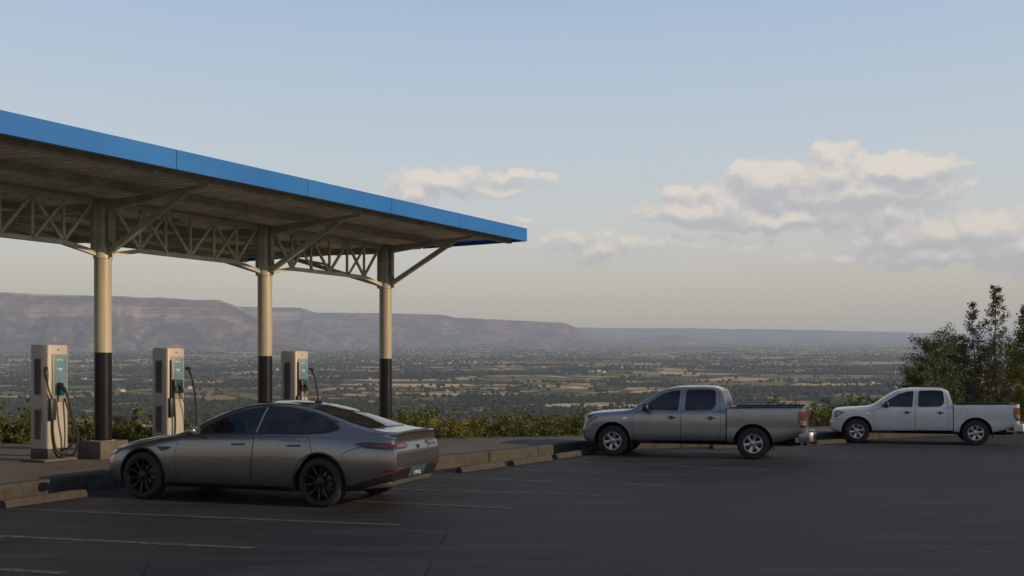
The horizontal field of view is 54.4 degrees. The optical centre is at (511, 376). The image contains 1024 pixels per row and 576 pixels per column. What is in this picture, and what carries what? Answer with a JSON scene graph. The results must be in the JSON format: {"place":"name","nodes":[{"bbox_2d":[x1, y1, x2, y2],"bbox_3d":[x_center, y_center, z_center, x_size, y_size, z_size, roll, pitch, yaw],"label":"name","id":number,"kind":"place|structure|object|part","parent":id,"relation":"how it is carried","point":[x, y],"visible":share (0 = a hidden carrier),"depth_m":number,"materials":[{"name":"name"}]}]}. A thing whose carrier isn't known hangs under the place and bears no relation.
{"place":"outdoors","nodes":[
{"label":"outdoors","id":0,"kind":"place"},
{"bbox_2d":[0,292,318,351],"bbox_3d":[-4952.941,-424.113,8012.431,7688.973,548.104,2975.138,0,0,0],"label":"plateau","id":1,"kind":"structure","parent":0,"point":[28,320],"depth_m":7609.51,"materials":[{"name":"grey stone"}]},
{"bbox_2d":[236,306,644,346],"bbox_3d":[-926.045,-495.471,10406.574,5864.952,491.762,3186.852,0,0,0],"label":"plateau","id":2,"kind":"structure","parent":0,"point":[315,329],"depth_m":10055.70,"materials":[{"name":"grey stone"}]},
{"bbox_2d":[0,343,1021,429],"bbox_3d":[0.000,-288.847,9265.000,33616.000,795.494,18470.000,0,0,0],"label":"valley ground","id":3,"kind":"structure","parent":0,"point":[582,389],"depth_m":3252.40,"materials":[{"name":"green plant"}]},
{"bbox_2d":[0,342,1023,430],"bbox_3d":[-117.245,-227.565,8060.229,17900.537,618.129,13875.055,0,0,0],"label":"valley trees","id":4,"kind":"object","parent":3,"relation":"on","point":[468,400],"visible":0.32,"depth_m":2563.77,"materials":[{"name":"green plant"}]},
{"bbox_2d":[540,412,563,429],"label":"shrub","id":5,"kind":"object","parent":3,"relation":"on","point":[555,416],"depth_m":31.03,"materials":[{"name":"green plant"}]},
{"bbox_2d":[809,403,832,425],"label":"shrub","id":6,"kind":"object","parent":3,"relation":"on","point":[823,417],"visible":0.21,"depth_m":33.62,"materials":[{"name":"green plant"}]},
{"bbox_2d":[809,407,834,419],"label":"shrub","id":7,"kind":"object","parent":3,"relation":"on","point":[819,413],"visible":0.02,"depth_m":34.19,"materials":[{"name":"green plant"}]},
{"bbox_2d":[823,394,863,407],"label":"shrub","id":8,"kind":"object","parent":3,"relation":"on","point":[857,404],"visible":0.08,"depth_m":35.87,"materials":[{"name":"green plant"}]},
{"bbox_2d":[956,334,980,402],"bbox_3d":[18.249,0.700,39.887,0.946,4.808,1.224,0,0,0],"label":"slender tree","id":9,"kind":"object","parent":3,"relation":"on","point":[965,364],"visible":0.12,"depth_m":39.97,"materials":[{"name":"green plant"}]},
{"bbox_2d":[959,301,995,402],"bbox_3d":[17.973,0.091,38.561,1.202,6.027,1.219,0,0,0],"label":"slender tree","id":10,"kind":"object","parent":3,"relation":"on","point":[971,329],"visible":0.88,"depth_m":38.56,"materials":[{"name":"green plant"}]},
{"bbox_2d":[967,338,1007,401],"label":"broadleaf tree","id":11,"kind":"object","parent":3,"relation":"on","point":[988,397],"visible":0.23,"depth_m":40.87,"materials":[{"name":"green plant"}]},
{"bbox_2d":[0,432,1023,575],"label":"parking lot","id":12,"kind":"structure","parent":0,"point":[948,505],"depth_m":12.94,"materials":[{"name":"grey asphalt"}]},
{"bbox_2d":[0,489,88,507],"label":"wheel stop","id":13,"kind":"object","parent":12,"relation":"on","point":[36,499],"visible":1,"depth_m":14.92,"materials":[{"name":"concrete"}]},
{"bbox_2d":[109,400,438,506],"bbox_3d":[-3.832,1.136,15.763,5.158,1.528,2.332,0,0,19],"label":"parked sedan","id":14,"kind":"object","parent":12,"relation":"on","point":[318,453],"visible":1,"depth_m":14.80,"materials":[{"name":"grey paint"}]},
{"bbox_3d":[-4.490,1.246,14.996,1.373,0.720,0.067,0,0,19],"label":"door","id":15,"kind":"part","parent":14,"relation":"part of","materials":[{"name":"grey paint"}]},
{"bbox_3d":[-4.275,0.671,15.102,1.114,0.395,0.227,0,0,19],"label":"side window","id":16,"kind":"part","parent":14,"relation":"part of","materials":[{"name":"black glass"}]},
{"bbox_3d":[-3.381,1.246,14.602,1.021,0.721,0.062,0,0,20],"label":"door","id":17,"kind":"part","parent":14,"relation":"part of","materials":[{"name":"grey paint"}]},
{"bbox_3d":[-3.123,0.659,14.720,1.249,0.385,0.261,0,0,19],"label":"side window","id":18,"kind":"part","parent":14,"relation":"part of","materials":[{"name":"black glass"}]},
{"bbox_3d":[-2.340,0.601,15.249,1.080,0.333,1.169,0,0,19],"label":"rear window","id":19,"kind":"part","parent":14,"relation":"part of","materials":[{"name":"black glass"}]},
{"bbox_2d":[456,461,505,472],"bbox_3d":[-0.625,1.836,20.300,0.185,0.118,1.553,0,0,33],"label":"wheel stop","id":20,"kind":"object","parent":12,"relation":"on","point":[480,466],"visible":1,"depth_m":20.15,"materials":[{"name":"concrete"}]},
{"bbox_2d":[508,455,552,464],"bbox_3d":[0.415,1.836,21.900,0.186,0.118,1.648,0,0,32],"label":"wheel stop","id":21,"kind":"object","parent":12,"relation":"on","point":[527,460],"visible":1,"depth_m":21.74,"materials":[{"name":"concrete"}]},
{"bbox_2d":[552,449,595,458],"bbox_3d":[1.491,1.836,23.725,0.184,0.118,2.026,0,0,30],"label":"wheel stop","id":22,"kind":"object","parent":12,"relation":"on","point":[572,453],"visible":0.98,"depth_m":23.53,"materials":[{"name":"concrete"}]},
{"bbox_2d":[582,385,816,459],"bbox_3d":[4.497,1.058,23.899,5.403,1.685,2.303,0,0,18],"label":"parked pickup","id":23,"kind":"object","parent":12,"relation":"on","point":[700,414],"visible":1,"depth_m":23.11,"materials":[{"name":"silver metal"}]},
{"bbox_3d":[3.384,1.155,23.332,1.123,0.691,0.071,0,0,18],"label":"door","id":24,"kind":"part","parent":23,"relation":"part of","materials":[{"name":"silver metal"}]},
{"bbox_3d":[3.504,0.561,23.408,0.879,0.451,0.151,0,0,18],"label":"side window","id":25,"kind":"part","parent":23,"relation":"part of","materials":[{"name":"black glass"}]},
{"bbox_3d":[4.381,0.547,23.123,0.692,0.470,0.166,0,0,18],"label":"side window","id":26,"kind":"part","parent":23,"relation":"part of","materials":[{"name":"black glass"}]},
{"bbox_3d":[4.357,1.155,23.006,0.898,0.691,0.070,0,0,18],"label":"door","id":27,"kind":"part","parent":23,"relation":"part of","materials":[{"name":"silver metal"}]},
{"bbox_3d":[5.136,0.529,23.685,0.106,0.343,1.184,0,0,18],"label":"rear window","id":28,"kind":"part","parent":23,"relation":"part of","materials":[{"name":"grey glass"}]},
{"bbox_2d":[709,445,736,448],"bbox_3d":[6.050,1.836,26.500,1.972,0.118,0.186,0,0,-30],"label":"wheel stop","id":29,"kind":"object","parent":12,"relation":"on","point":[721,446],"visible":0.31,"depth_m":26.08,"materials":[{"name":"concrete"}]},
{"bbox_2d":[803,439,846,444],"bbox_3d":[8.800,1.836,27.950,1.664,0.118,0.185,0,0,-33],"label":"wheel stop","id":30,"kind":"object","parent":12,"relation":"on","point":[831,441],"visible":0.81,"depth_m":27.93,"materials":[{"name":"concrete"}]},
{"bbox_2d":[830,387,1023,445],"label":"parked pickup","id":31,"kind":"object","parent":12,"relation":"on","point":[926,410],"visible":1,"depth_m":27.75,"materials":[{"name":"white paint"}]},
{"bbox_3d":[10.735,1.196,27.951,1.061,0.653,0.067,0,0,19],"label":"door","id":32,"kind":"part","parent":31,"relation":"part of","materials":[{"name":"white paint"}]},
{"bbox_3d":[10.847,0.634,28.021,0.831,0.427,0.142,0,0,19],"label":"side window","id":33,"kind":"part","parent":31,"relation":"part of","materials":[{"name":"black glass"}]},
{"bbox_3d":[11.673,0.622,27.744,0.654,0.444,0.157,0,0,19],"label":"side window","id":34,"kind":"part","parent":31,"relation":"part of","materials":[{"name":"black glass"}]},
{"bbox_3d":[11.647,1.196,27.634,0.848,0.653,0.066,0,0,19],"label":"door","id":35,"kind":"part","parent":31,"relation":"part of","materials":[{"name":"white paint"}]},
{"bbox_2d":[0,419,1023,499],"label":"pavement","id":36,"kind":"structure","parent":0,"point":[18,478],"depth_m":21.36,"materials":[{"name":"concrete"}]},
{"bbox_2d":[0,430,9,442],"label":"shrub","id":37,"kind":"object","parent":36,"relation":"on","point":[5,435],"visible":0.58,"depth_m":24.86,"materials":[{"name":"green plant"}]},
{"bbox_2d":[0,433,21,443],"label":"shrub","id":38,"kind":"object","parent":36,"relation":"on","point":[12,440],"visible":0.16,"depth_m":24.72,"materials":[{"name":"green plant"}]},
{"bbox_2d":[0,415,30,442],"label":"shrub","id":39,"kind":"object","parent":36,"relation":"on","point":[21,425],"visible":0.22,"depth_m":25.33,"materials":[{"name":"green plant"}]},
{"bbox_2d":[16,434,30,443],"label":"shrub","id":40,"kind":"object","parent":36,"relation":"on","point":[24,441],"visible":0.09,"depth_m":24.46,"materials":[{"name":"green plant"}]},
{"bbox_2d":[0,409,68,443],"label":"shrub","id":41,"kind":"object","parent":36,"relation":"on","point":[18,436],"visible":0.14,"depth_m":25.03,"materials":[{"name":"green plant"}]},
{"bbox_2d":[21,344,78,462],"bbox_3d":[-8.911,0.515,19.454,0.962,2.270,0.800,0,0,22],"label":"ev charger","id":42,"kind":"object","parent":36,"relation":"on","point":[50,403],"visible":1,"depth_m":19.31,"materials":[{"name":"metal"}]},
{"bbox_2d":[68,415,85,442],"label":"shrub","id":43,"kind":"object","parent":36,"relation":"on","point":[79,427],"visible":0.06,"depth_m":25.25,"materials":[{"name":"green plant"}]},
{"bbox_2d":[68,417,93,439],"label":"shrub","id":44,"kind":"object","parent":36,"relation":"on","point":[85,431],"visible":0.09,"depth_m":25.34,"materials":[{"name":"green plant"}]},
{"bbox_2d":[92,421,122,439],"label":"shrub","id":45,"kind":"object","parent":36,"relation":"on","point":[116,429],"visible":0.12,"depth_m":25.17,"materials":[{"name":"green plant"}]},
{"bbox_2d":[114,426,149,441],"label":"shrub","id":46,"kind":"object","parent":36,"relation":"on","point":[129,435],"visible":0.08,"depth_m":25.30,"materials":[{"name":"green plant"}]},
{"bbox_2d":[112,415,152,441],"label":"shrub","id":47,"kind":"object","parent":36,"relation":"on","point":[125,431],"visible":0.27,"depth_m":25.18,"materials":[{"name":"green plant"}]},
{"bbox_2d":[147,419,189,437],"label":"shrub","id":48,"kind":"object","parent":36,"relation":"on","point":[185,426],"visible":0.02,"depth_m":25.97,"materials":[{"name":"green plant"}]},
{"bbox_2d":[153,348,197,436],"bbox_3d":[-7.440,0.515,21.746,0.785,2.270,0.815,0,0,26],"label":"ev charger","id":49,"kind":"object","parent":36,"relation":"on","point":[168,392],"visible":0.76,"depth_m":21.57,"materials":[{"name":"metal"}]},
{"bbox_2d":[0,110,526,459],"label":"canopy","id":50,"kind":"object","parent":36,"relation":"on","point":[106,197],"visible":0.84,"depth_m":21.26,"materials":[{"name":"metal"}]},
{"bbox_2d":[281,351,318,400],"bbox_3d":[-5.260,0.515,24.396,0.785,2.270,0.815,0,0,26],"label":"ev charger","id":51,"kind":"object","parent":36,"relation":"on","point":[294,375],"visible":0.54,"depth_m":24.21,"materials":[{"name":"metal"}]},
{"bbox_2d":[427,423,451,438],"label":"shrub","id":52,"kind":"object","parent":36,"relation":"on","point":[434,432],"visible":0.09,"depth_m":26.63,"materials":[{"name":"green plant"}]},
{"bbox_2d":[423,421,461,437],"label":"shrub","id":53,"kind":"object","parent":36,"relation":"on","point":[444,426],"visible":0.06,"depth_m":26.94,"materials":[{"name":"green plant"}]},
{"bbox_2d":[435,429,469,438],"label":"shrub","id":54,"kind":"object","parent":36,"relation":"on","point":[461,435],"visible":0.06,"depth_m":26.62,"materials":[{"name":"green plant"}]},
{"bbox_2d":[465,419,496,437],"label":"shrub","id":55,"kind":"object","parent":36,"relation":"on","point":[471,434],"visible":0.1,"depth_m":27.30,"materials":[{"name":"green plant"}]},
{"bbox_2d":[476,431,513,436],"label":"shrub","id":56,"kind":"object","parent":36,"relation":"on","point":[493,434],"visible":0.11,"depth_m":27.32,"materials":[{"name":"green plant"}]},
{"bbox_2d":[510,423,541,436],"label":"shrub","id":57,"kind":"object","parent":36,"relation":"on","point":[518,433],"visible":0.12,"depth_m":27.43,"materials":[{"name":"green plant"}]},
{"bbox_2d":[499,412,558,435],"bbox_3d":[0.509,1.687,28.227,1.792,1.312,1.654,0,0,-3],"label":"shrub","id":58,"kind":"object","parent":36,"relation":"on","point":[546,430],"visible":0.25,"depth_m":27.94,"materials":[{"name":"green plant"}]},
{"bbox_2d":[536,415,574,434],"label":"shrub","id":59,"kind":"object","parent":36,"relation":"on","point":[556,423],"visible":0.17,"depth_m":28.17,"materials":[{"name":"green plant"}]},
{"bbox_2d":[552,407,589,434],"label":"shrub","id":60,"kind":"object","parent":36,"relation":"on","point":[581,424],"visible":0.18,"depth_m":28.40,"materials":[{"name":"green plant"}]},
{"bbox_2d":[566,417,582,432],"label":"shrub","id":61,"kind":"object","parent":36,"relation":"on","point":[576,424],"visible":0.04,"depth_m":28.62,"materials":[{"name":"green plant"}]},
{"bbox_2d":[569,412,582,424],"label":"shrub","id":62,"kind":"object","parent":36,"relation":"on","point":[573,414],"visible":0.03,"depth_m":29.38,"materials":[{"name":"green plant"}]},
{"bbox_2d":[764,395,796,404],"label":"shrub","id":63,"kind":"object","parent":36,"relation":"on","point":[773,401],"visible":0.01,"depth_m":34.03,"materials":[{"name":"green plant"}]},
{"bbox_2d":[809,411,829,426],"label":"shrub","id":64,"kind":"object","parent":36,"relation":"on","point":[818,421],"visible":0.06,"depth_m":33.01,"materials":[{"name":"green plant"}]},
{"bbox_2d":[817,394,882,411],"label":"shrub","id":65,"kind":"object","parent":36,"relation":"on","point":[854,404],"visible":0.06,"depth_m":36.04,"materials":[{"name":"green plant"}]},
{"bbox_2d":[826,396,874,414],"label":"shrub","id":66,"kind":"object","parent":36,"relation":"on","point":[866,403],"visible":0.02,"depth_m":35.15,"materials":[{"name":"green plant"}]},
{"bbox_2d":[887,361,932,390],"bbox_3d":[14.141,1.267,35.015,1.809,3.669,1.675,0,0,0],"label":"broadleaf tree","id":67,"kind":"object","parent":36,"relation":"on","point":[911,374],"visible":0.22,"depth_m":34.94,"materials":[{"name":"green plant"}]},
{"bbox_2d":[898,328,973,402],"bbox_3d":[15.754,0.626,36.960,2.587,4.967,2.593,0,0,-42],"label":"broadleaf tree","id":68,"kind":"object","parent":36,"relation":"on","point":[936,363],"visible":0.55,"depth_m":36.68,"materials":[{"name":"green plant"}]},
{"bbox_2d":[926,322,993,402],"bbox_3d":[17.441,0.483,38.900,2.140,5.249,2.521,0,0,0],"label":"broadleaf tree","id":69,"kind":"object","parent":36,"relation":"on","point":[958,361],"visible":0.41,"depth_m":38.67,"materials":[{"name":"green plant"}]},
{"bbox_2d":[976,284,1014,401],"bbox_3d":[18.479,-0.228,38.092,1.422,6.670,1.722,0,0,12],"label":"slender tree","id":70,"kind":"object","parent":36,"relation":"on","point":[996,299],"visible":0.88,"depth_m":38.02,"materials":[{"name":"green plant"}]},
{"bbox_2d":[990,344,1023,402],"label":"broadleaf tree","id":71,"kind":"object","parent":36,"relation":"on","point":[1009,384],"visible":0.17,"depth_m":41.95,"materials":[{"name":"green plant"}]},
{"bbox_2d":[999,304,1023,420],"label":"yellowing tree","id":72,"kind":"object","parent":36,"relation":"on","point":[1014,368],"visible":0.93,"depth_m":37.04,"materials":[{"name":"green plant"}]},
{"bbox_2d":[0,0,1023,333],"label":"sky","id":73,"kind":"structure","parent":0,"point":[837,165],"materials":[{"name":"blue"}]},
{"bbox_2d":[624,335,868,344],"bbox_3d":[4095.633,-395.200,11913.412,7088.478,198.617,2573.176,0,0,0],"label":"hills","id":74,"kind":"structure","parent":0,"point":[679,340],"depth_m":11753.12,"materials":[{"name":"grey stone"}]},
{"bbox_2d":[575,327,1017,343],"bbox_3d":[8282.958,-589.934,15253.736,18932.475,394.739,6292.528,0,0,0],"label":"plateau","id":75,"kind":"structure","parent":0,"point":[748,335],"depth_m":14782.12,"materials":[{"name":"grey stone"}]},
{"label":"hilltop ground","id":76,"kind":"structure","parent":0,"visible":0},
{"bbox_2d":[0,399,93,442],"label":"shrub","id":77,"kind":"object","parent":76,"relation":"on","point":[19,411],"visible":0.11,"depth_m":25.85,"materials":[{"name":"green plant"}]},
{"bbox_2d":[74,434,93,442],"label":"shrub","id":78,"kind":"object","parent":76,"relation":"on","point":[85,437],"visible":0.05,"depth_m":24.71,"materials":[{"name":"green plant"}]},
{"bbox_2d":[74,413,129,434],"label":"shrub","id":79,"kind":"object","parent":76,"relation":"on","point":[81,416],"visible":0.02,"depth_m":27.14,"materials":[{"name":"green plant"}]},
{"bbox_2d":[80,416,151,437],"bbox_3d":[-10.338,1.867,26.367,2.096,1.663,2.270,0,0,42],"label":"shrub","id":80,"kind":"object","parent":76,"relation":"on","point":[135,429],"depth_m":25.96,"materials":[{"name":"green plant"}]},
{"bbox_2d":[124,405,152,436],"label":"shrub","id":81,"kind":"object","parent":76,"relation":"on","point":[136,417],"visible":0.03,"depth_m":26.60,"materials":[{"name":"green plant"}]},
{"bbox_2d":[195,413,216,424],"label":"shrub","id":82,"kind":"object","parent":76,"relation":"on","point":[207,417],"visible":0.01,"depth_m":27.19,"materials":[{"name":"green plant"}]},
{"bbox_2d":[394,406,405,420],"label":"shrub","id":83,"kind":"object","parent":76,"relation":"on","point":[398,412],"visible":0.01,"depth_m":29.94,"materials":[{"name":"green plant"}]},
{"bbox_2d":[390,412,413,425],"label":"shrub","id":84,"kind":"object","parent":76,"relation":"on","point":[406,417],"visible":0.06,"depth_m":27.08,"materials":[{"name":"green plant"}]},
{"bbox_2d":[391,415,444,429],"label":"shrub","id":85,"kind":"object","parent":76,"relation":"on","point":[420,420],"visible":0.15,"depth_m":26.81,"materials":[{"name":"green plant"}]},
{"bbox_2d":[374,398,470,427],"bbox_3d":[-2.537,1.763,29.560,2.690,2.264,3.538,0,0,-31],"label":"shrub","id":86,"kind":"object","parent":76,"relation":"on","point":[402,409],"visible":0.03,"depth_m":28.58,"materials":[{"name":"green plant"}]},
{"bbox_2d":[378,408,467,437],"bbox_3d":[-2.459,1.788,27.989,2.711,1.800,2.532,0,0,29],"label":"shrub","id":87,"kind":"object","parent":76,"relation":"on","point":[433,413],"visible":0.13,"depth_m":28.29,"materials":[{"name":"green plant"}]},
{"bbox_2d":[408,411,437,426],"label":"shrub","id":88,"kind":"object","parent":76,"relation":"on","point":[421,419],"visible":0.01,"depth_m":27.80,"materials":[{"name":"green plant"}]},
{"bbox_2d":[392,410,466,436],"bbox_3d":[-2.384,1.812,28.534,2.551,1.694,2.383,0,0,-12],"label":"shrub","id":89,"kind":"object","parent":76,"relation":"on","point":[432,420],"visible":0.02,"depth_m":28.99,"materials":[{"name":"green plant"}]},
{"bbox_2d":[428,411,475,437],"bbox_3d":[-1.762,1.662,27.760,1.662,1.430,1.906,0,0,-10],"label":"shrub","id":90,"kind":"object","parent":76,"relation":"on","point":[434,422],"visible":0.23,"depth_m":27.34,"materials":[{"name":"green plant"}]},
{"bbox_2d":[451,416,486,430],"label":"shrub","id":91,"kind":"object","parent":76,"relation":"on","point":[474,420],"visible":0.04,"depth_m":28.69,"materials":[{"name":"green plant"}]},
{"bbox_2d":[449,413,506,436],"bbox_3d":[-1.064,1.684,27.616,1.534,1.319,1.759,0,0,-29],"label":"shrub","id":92,"kind":"object","parent":76,"relation":"on","point":[456,425],"visible":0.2,"depth_m":27.45,"materials":[{"name":"green plant"}]},
{"bbox_2d":[464,412,509,436],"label":"shrub","id":93,"kind":"object","parent":76,"relation":"on","point":[484,422],"visible":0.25,"depth_m":27.90,"materials":[{"name":"green plant"}]},
{"bbox_2d":[472,411,511,434],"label":"shrub","id":94,"kind":"object","parent":76,"relation":"on","point":[498,418],"visible":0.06,"depth_m":29.24,"materials":[{"name":"green plant"}]},
{"bbox_2d":[482,416,527,436],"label":"shrub","id":95,"kind":"object","parent":76,"relation":"on","point":[508,430],"visible":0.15,"depth_m":27.98,"materials":[{"name":"green plant"}]},
{"bbox_2d":[508,407,550,431],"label":"shrub","id":96,"kind":"object","parent":76,"relation":"on","point":[522,415],"visible":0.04,"depth_m":29.40,"materials":[{"name":"green plant"}]},
{"bbox_2d":[509,407,568,428],"bbox_3d":[0.719,1.799,29.953,2.627,1.789,1.908,0,0,19],"label":"shrub","id":97,"kind":"object","parent":76,"relation":"on","point":[529,417],"visible":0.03,"depth_m":29.55,"materials":[{"name":"green plant"}]},
{"bbox_2d":[517,426,564,436],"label":"shrub","id":98,"kind":"object","parent":76,"relation":"on","point":[524,432],"visible":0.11,"depth_m":27.75,"materials":[{"name":"green plant"}]},
{"bbox_2d":[537,425,570,436],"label":"shrub","id":99,"kind":"object","parent":76,"relation":"on","point":[559,431],"visible":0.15,"depth_m":27.54,"materials":[{"name":"green plant"}]},
{"bbox_2d":[549,415,580,430],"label":"shrub","id":100,"kind":"object","parent":76,"relation":"on","point":[564,418],"visible":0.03,"depth_m":29.41,"materials":[{"name":"green plant"}]}
]}

